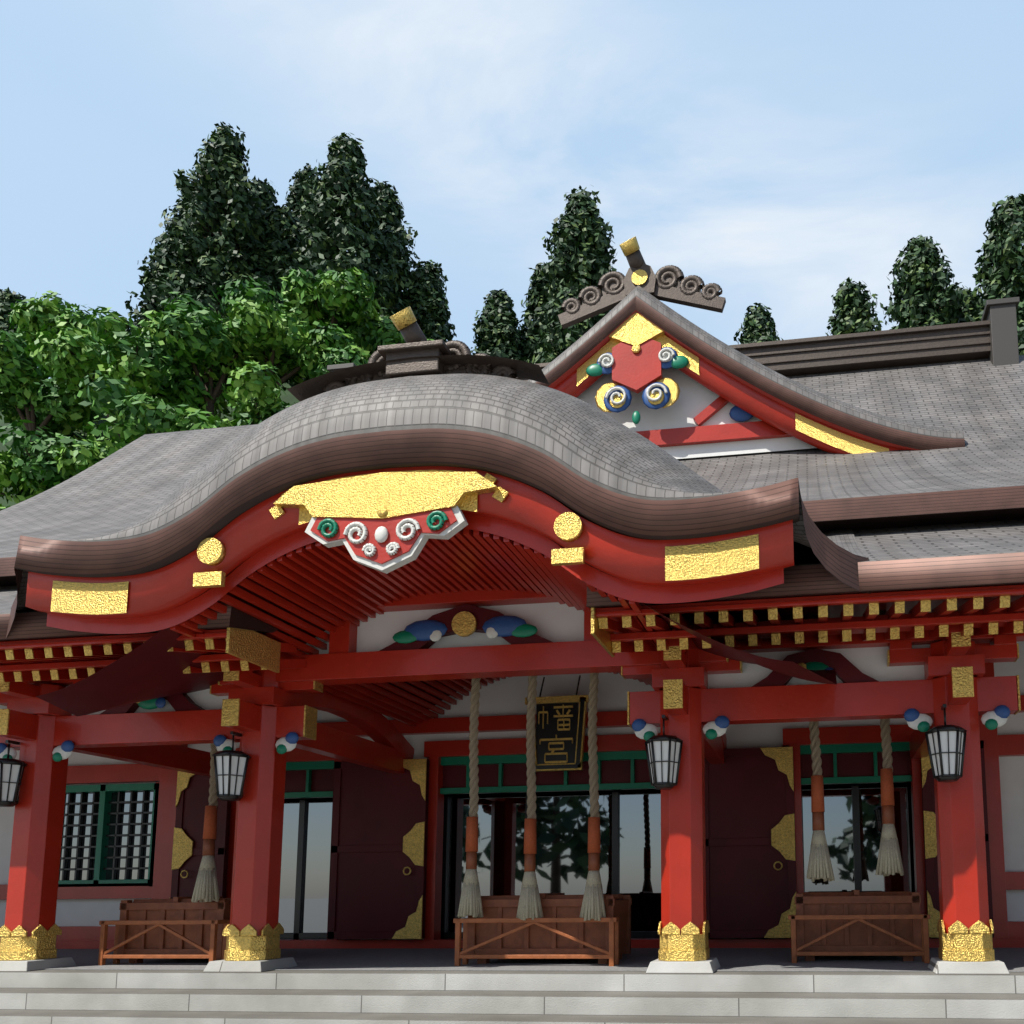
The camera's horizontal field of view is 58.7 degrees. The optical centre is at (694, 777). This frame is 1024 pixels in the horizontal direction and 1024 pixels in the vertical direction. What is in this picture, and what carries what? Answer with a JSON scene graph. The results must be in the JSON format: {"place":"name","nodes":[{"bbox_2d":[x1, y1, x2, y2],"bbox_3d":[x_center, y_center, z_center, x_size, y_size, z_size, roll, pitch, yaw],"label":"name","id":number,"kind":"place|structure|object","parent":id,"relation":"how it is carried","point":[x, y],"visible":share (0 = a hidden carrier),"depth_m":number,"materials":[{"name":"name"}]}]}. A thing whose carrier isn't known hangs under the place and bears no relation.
{"place":"outdoors","nodes":[
{"label":"outdoors","id":0,"kind":"place"},
{"bbox_2d":[0,380,303,506],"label":"hill terrain","id":1,"kind":"structure","parent":0,"point":[290,398],"depth_m":70.93,"materials":[{"name":"green plant"}]},
{"bbox_2d":[0,504,10,510],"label":"tree","id":2,"kind":"object","parent":1,"relation":"on","point":[2,507],"depth_m":50.67,"materials":[{"name":"green plant"}]},
{"bbox_2d":[0,287,29,350],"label":"cedar","id":3,"kind":"object","parent":1,"relation":"on","point":[7,296],"visible":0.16,"depth_m":95.79,"materials":[{"name":"green plant"}]},
{"bbox_2d":[0,419,100,503],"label":"maple","id":4,"kind":"object","parent":1,"relation":"on","point":[33,472],"visible":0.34,"depth_m":54.69,"materials":[{"name":"green plant"}]},
{"bbox_2d":[0,330,101,441],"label":"maple","id":5,"kind":"object","parent":1,"relation":"on","point":[29,391],"visible":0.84,"depth_m":64.30,"materials":[{"name":"green plant"}]},
{"bbox_2d":[8,290,117,435],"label":"maple","id":6,"kind":"object","parent":1,"relation":"on","point":[32,316],"visible":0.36,"depth_m":68.84,"materials":[{"name":"green plant"}]},
{"bbox_2d":[105,315,132,336],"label":"cedar","id":7,"kind":"object","parent":1,"relation":"on","point":[128,327],"visible":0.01,"depth_m":96.81,"materials":[{"name":"green plant"}]},
{"bbox_2d":[24,306,232,438],"bbox_3d":[-40.401,-23.405,62.065,12.092,16.599,10.806,-2,-7,8],"label":"maple","id":8,"kind":"object","parent":1,"relation":"on","point":[70,357],"visible":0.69,"depth_m":59.63,"materials":[{"name":"green plant"}]},
{"bbox_2d":[54,370,232,476],"bbox_3d":[-32.926,-16.105,55.821,12.784,16.086,9.248,5,-9,-39],"label":"maple","id":9,"kind":"object","parent":1,"relation":"on","point":[159,418],"visible":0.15,"depth_m":53.41,"materials":[{"name":"green plant"}]},
{"bbox_2d":[124,222,200,388],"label":"cedar","id":10,"kind":"object","parent":1,"relation":"on","point":[164,256],"visible":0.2,"depth_m":80.91,"materials":[{"name":"green plant"}]},
{"bbox_2d":[143,178,194,317],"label":"cedar","id":11,"kind":"object","parent":1,"relation":"on","point":[176,217],"depth_m":95.35,"materials":[{"name":"green plant"}]},
{"bbox_2d":[112,121,276,348],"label":"cedar","id":12,"kind":"object","parent":1,"relation":"on","point":[222,228],"visible":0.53,"depth_m":82.58,"materials":[{"name":"green plant"}]},
{"bbox_2d":[121,291,282,415],"bbox_3d":[-35.819,-26.488,63.941,9.467,17.143,10.262,-4,-8,24],"label":"maple","id":13,"kind":"object","parent":1,"relation":"on","point":[213,359],"visible":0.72,"depth_m":61.55,"materials":[{"name":"green plant"}]},
{"bbox_2d":[176,359,295,429],"bbox_3d":[-28.058,-17.840,56.774,9.450,15.128,8.427,-4,-8,28],"label":"maple","id":14,"kind":"object","parent":1,"relation":"on","point":[267,403],"visible":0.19,"depth_m":54.42,"materials":[{"name":"green plant"}]},
{"bbox_2d":[248,176,279,241],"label":"tree","id":15,"kind":"object","parent":1,"relation":"on","point":[267,197],"visible":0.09,"depth_m":95.58,"materials":[{"name":"green plant"}]},
{"bbox_2d":[226,205,307,315],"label":"cedar","id":16,"kind":"object","parent":1,"relation":"on","point":[282,244],"visible":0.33,"depth_m":86.45,"materials":[{"name":"green plant"}]},
{"bbox_2d":[192,276,365,390],"bbox_3d":[-30.938,-27.843,65.040,11.718,16.173,11.180,-2,-7,8],"label":"maple","id":17,"kind":"object","parent":1,"relation":"on","point":[260,322],"visible":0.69,"depth_m":63.44,"materials":[{"name":"green plant"}]},
{"bbox_2d":[281,163,319,246],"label":"tree","id":18,"kind":"object","parent":1,"relation":"on","point":[301,189],"visible":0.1,"depth_m":96.45,"materials":[{"name":"green plant"}]},
{"bbox_2d":[274,267,391,355],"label":"maple","id":19,"kind":"object","parent":1,"relation":"on","point":[345,300],"visible":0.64,"depth_m":68.01,"materials":[{"name":"green plant"}]},
{"bbox_2d":[297,339,371,378],"bbox_3d":[-24.667,-24.875,66.821,8.730,13.885,9.398,-2,-7,8],"label":"tree","id":20,"kind":"object","parent":1,"relation":"on","point":[318,366],"visible":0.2,"depth_m":64.23,"materials":[{"name":"green plant"}]},
{"bbox_2d":[277,132,407,385],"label":"cedar","id":21,"kind":"object","parent":1,"relation":"on","point":[344,199],"visible":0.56,"depth_m":83.29,"materials":[{"name":"green plant"}]},
{"bbox_2d":[343,317,432,353],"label":"tree","id":22,"kind":"object","parent":1,"relation":"on","point":[391,335],"visible":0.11,"depth_m":69.51,"materials":[{"name":"green plant"}]},
{"bbox_2d":[366,229,418,333],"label":"tree","id":23,"kind":"object","parent":1,"relation":"on","point":[393,266],"visible":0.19,"depth_m":87.44,"materials":[{"name":"green plant"}]},
{"bbox_2d":[371,181,419,291],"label":"tree","id":24,"kind":"object","parent":1,"relation":"on","point":[390,213],"visible":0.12,"depth_m":93.07,"materials":[{"name":"green plant"}]},
{"bbox_2d":[404,260,456,342],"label":"tree","id":25,"kind":"object","parent":1,"relation":"on","point":[431,312],"visible":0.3,"depth_m":88.53,"materials":[{"name":"green plant"}]},
{"bbox_2d":[471,288,527,361],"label":"tree","id":26,"kind":"object","parent":1,"relation":"on","point":[497,331],"visible":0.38,"depth_m":88.94,"materials":[{"name":"green plant"}]},
{"bbox_2d":[508,261,557,363],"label":"tree","id":27,"kind":"object","parent":1,"relation":"on","point":[536,300],"visible":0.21,"depth_m":91.65,"materials":[{"name":"green plant"}]},
{"bbox_2d":[528,186,617,363],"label":"cedar","id":28,"kind":"object","parent":1,"relation":"on","point":[580,256],"visible":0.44,"depth_m":81.29,"materials":[{"name":"green plant"}]},
{"bbox_2d":[733,302,782,343],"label":"tree","id":29,"kind":"object","parent":1,"relation":"on","point":[759,325],"visible":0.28,"depth_m":93.72,"materials":[{"name":"green plant"}]},
{"bbox_2d":[826,277,883,335],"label":"tree","id":30,"kind":"object","parent":1,"relation":"on","point":[852,310],"visible":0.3,"depth_m":83.82,"materials":[{"name":"green plant"}]},
{"bbox_2d":[883,234,969,329],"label":"cedar","id":31,"kind":"object","parent":1,"relation":"on","point":[924,294],"visible":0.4,"depth_m":80.55,"materials":[{"name":"green plant"}]},
{"bbox_2d":[956,289,980,322],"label":"cedar","id":32,"kind":"object","parent":1,"relation":"on","point":[967,310],"visible":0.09,"depth_m":84.46,"materials":[{"name":"green plant"}]},
{"bbox_2d":[965,194,1023,354],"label":"cedar","id":33,"kind":"object","parent":1,"relation":"on","point":[1000,261],"visible":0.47,"depth_m":76.07,"materials":[{"name":"green plant"}]},
{"bbox_2d":[287,340,548,401],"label":"roof ridge","id":34,"kind":"structure","parent":0,"point":[433,357],"depth_m":7.89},
{"bbox_2d":[323,306,516,391],"bbox_3d":[-2.512,-3.805,7.953,1.918,0.897,0.364,-2,-7,8],"label":"roof ridge ornament","id":35,"kind":"object","parent":34,"relation":"on","point":[406,324],"visible":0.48,"depth_m":7.95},
{"bbox_2d":[0,0,1023,378],"label":"sky","id":36,"kind":"structure","parent":0,"point":[775,154],"materials":[{"name":"blue"}]},
{"label":"ground","id":37,"kind":"structure","parent":0,"visible":0},
{"bbox_2d":[0,948,1023,1023],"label":"stone platform","id":38,"kind":"structure","parent":37,"relation":"on","point":[437,986],"depth_m":7.98,"materials":[{"name":"grey stone"}]},
{"bbox_2d":[98,896,230,964],"bbox_3d":[-5.666,1.706,9.934,1.400,0.730,1.045,-2,-7,8],"label":"offering box","id":39,"kind":"object","parent":38,"relation":"on","point":[180,928],"visible":0.71,"depth_m":9.61,"materials":[{"name":"brown wood"}]},
{"bbox_2d":[0,640,1009,973],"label":"pillars","id":40,"kind":"structure","parent":38,"relation":"on","point":[30,930],"depth_m":8.55,"materials":[{"name":"red wood"}]},
{"bbox_2d":[0,585,1023,776],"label":"beams","id":41,"kind":"structure","parent":38,"relation":"on","point":[887,665],"depth_m":8.58,"materials":[{"name":"red wood"}]},
{"bbox_2d":[191,743,218,902],"bbox_3d":[-5.260,-0.116,9.666,0.273,2.933,0.267,-2,-7,8],"label":"bell rope","id":42,"kind":"object","parent":41,"relation":"hanging from","point":[206,887],"visible":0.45,"depth_m":9.51,"materials":[{"name":"fabric"}]},
{"bbox_2d":[6,374,871,637],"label":"porch roof","id":43,"kind":"structure","parent":41,"relation":"on","point":[588,462],"depth_m":7.36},
{"bbox_2d":[25,466,836,726],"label":"curved gable","id":44,"kind":"structure","parent":43,"relation":"attached to","point":[321,553],"depth_m":7.56,"materials":[{"name":"red wood"}]},
{"bbox_2d":[458,678,482,917],"bbox_3d":[-2.303,-0.107,9.244,0.251,3.118,0.273,-2,-7,8],"label":"bell rope","id":45,"kind":"object","parent":41,"relation":"hanging from","point":[470,902],"visible":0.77,"depth_m":9.12,"materials":[{"name":"fabric"}]},
{"bbox_2d":[5,704,946,744],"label":"metal column fittings","id":46,"kind":"object","parent":41,"relation":"attached to","point":[240,734],"visible":0.96,"depth_m":8.92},
{"bbox_2d":[0,744,26,806],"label":"lantern","id":47,"kind":"object","parent":46,"relation":"hanging from","point":[11,772],"visible":1,"depth_m":9.12,"materials":[{"name":"white glass"}]},
{"bbox_2d":[212,735,250,800],"bbox_3d":[-4.637,-0.103,8.842,0.367,0.660,0.367,-2,-7,8],"label":"lantern","id":48,"kind":"object","parent":46,"relation":"hanging from","point":[230,766],"visible":1,"depth_m":8.73,"materials":[{"name":"white glass"}]},
{"bbox_2d":[645,719,682,789],"bbox_3d":[-0.281,-0.226,8.234,0.367,0.660,0.367,-2,-7,8],"label":"lantern","id":49,"kind":"object","parent":46,"relation":"hanging from","point":[664,755],"visible":1,"depth_m":8.12,"materials":[{"name":"white glass"}]},
{"bbox_2d":[925,708,966,781],"bbox_3d":[2.253,-0.297,7.880,0.367,0.660,0.367,-2,-7,8],"label":"lantern","id":50,"kind":"object","parent":46,"relation":"hanging from","point":[946,746],"visible":1,"depth_m":7.76,"materials":[{"name":"white glass"}]},
{"bbox_2d":[0,519,1023,641],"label":"porch roof","id":51,"kind":"structure","parent":41,"relation":"on","point":[961,555],"depth_m":7.43,"materials":[{"name":"wood"}]},
{"bbox_2d":[0,297,1023,585],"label":"roof","id":52,"kind":"structure","parent":41,"relation":"on","point":[968,377],"depth_m":17.78,"materials":[{"name":"grey metal"}]},
{"bbox_2d":[528,285,964,458],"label":"roof gable","id":53,"kind":"structure","parent":52,"relation":"attached to","point":[652,368],"depth_m":16.18,"materials":[{"name":"red wood"}]},
{"bbox_2d":[558,236,725,328],"bbox_3d":[-1.040,-9.522,16.753,3.248,1.519,0.616,-2,-7,8],"label":"roof ridge ornament","id":54,"kind":"object","parent":53,"relation":"attached to","point":[670,283],"visible":0.99,"depth_m":16.78,"materials":[{"name":"grey stone"}]},
{"bbox_2d":[516,676,543,919],"bbox_3d":[-1.683,-0.108,9.163,0.277,3.149,0.264,-6,-9,36],"label":"bell rope","id":55,"kind":"object","parent":41,"relation":"hanging from","point":[529,905],"visible":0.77,"depth_m":9.02,"materials":[{"name":"fabric"}]},
{"bbox_2d":[525,675,588,771],"bbox_3d":[-1.798,-0.738,11.722,0.860,1.321,0.279,-2,-7,8],"label":"name board","id":56,"kind":"object","parent":41,"relation":"attached to","point":[560,727],"visible":0.94,"depth_m":11.60,"materials":[{"name":"black paint"}]},
{"bbox_2d":[580,673,605,920],"bbox_3d":[-1.028,-0.128,9.057,0.280,3.150,0.269,-2,-7,8],"label":"bell rope","id":57,"kind":"object","parent":41,"relation":"hanging from","point":[593,906],"visible":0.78,"depth_m":8.93,"materials":[{"name":"fabric"}]},
{"bbox_2d":[704,747,795,937],"bbox_3d":[0.690,0.820,11.289,1.208,2.428,0.136,-2,-7,8],"label":"door leaf","id":58,"kind":"object","parent":41,"relation":"attached to","point":[750,846],"visible":0.81,"depth_m":11.27,"materials":[{"name":"brown wood"}]},
{"bbox_2d":[806,614,834,881],"bbox_3d":[1.215,-0.371,8.763,0.256,2.788,0.271,5,-9,-38],"label":"bell rope","id":59,"kind":"object","parent":41,"relation":"hanging from","point":[819,865],"visible":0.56,"depth_m":8.63,"materials":[{"name":"fabric"}]},
{"bbox_2d":[875,610,903,875],"bbox_3d":[1.876,-0.412,8.681,0.272,2.740,0.281,-2,-7,8],"label":"bell rope","id":60,"kind":"object","parent":41,"relation":"hanging from","point":[889,861],"visible":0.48,"depth_m":8.54,"materials":[{"name":"fabric"}]},
{"bbox_2d":[920,740,993,937],"bbox_3d":[3.249,0.748,10.931,0.778,2.428,0.136,-2,-7,8],"label":"door leaf","id":61,"kind":"object","parent":41,"relation":"attached to","point":[930,847],"visible":0.37,"depth_m":10.92,"materials":[{"name":"brown wood"}]},
{"bbox_2d":[0,569,1023,948],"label":"wall","id":62,"kind":"structure","parent":38,"relation":"on","point":[118,833],"depth_m":12.16,"materials":[{"name":"red paint"}]},
{"bbox_2d":[170,771,230,898],"bbox_3d":[-6.923,1.034,12.351,0.788,2.428,0.136,-2,-7,8],"label":"door leaf","id":63,"kind":"object","parent":62,"relation":"attached to","point":[192,794],"visible":0.62,"depth_m":12.36,"materials":[{"name":"brown wood"}]},
{"bbox_2d":[327,758,429,938],"bbox_3d":[-4.295,0.960,11.985,1.358,2.428,0.136,-2,-7,8],"label":"door leaf","id":64,"kind":"object","parent":62,"relation":"attached to","point":[378,861],"visible":0.98,"depth_m":11.97,"materials":[{"name":"brown wood"}]},
{"bbox_2d":[453,893,631,965],"bbox_3d":[-1.538,1.589,9.358,1.700,0.730,1.045,-2,-7,8],"label":"offering box","id":65,"kind":"object","parent":38,"relation":"on","point":[561,929],"visible":0.87,"depth_m":9.04,"materials":[{"name":"brown wood"}]},
{"bbox_2d":[788,890,930,962],"bbox_3d":[1.716,1.549,9.304,1.400,0.730,1.045,-2,-7,8],"label":"offering box","id":66,"kind":"object","parent":38,"relation":"on","point":[859,923],"visible":0.98,"depth_m":8.98,"materials":[{"name":"brown wood"}]}
]}

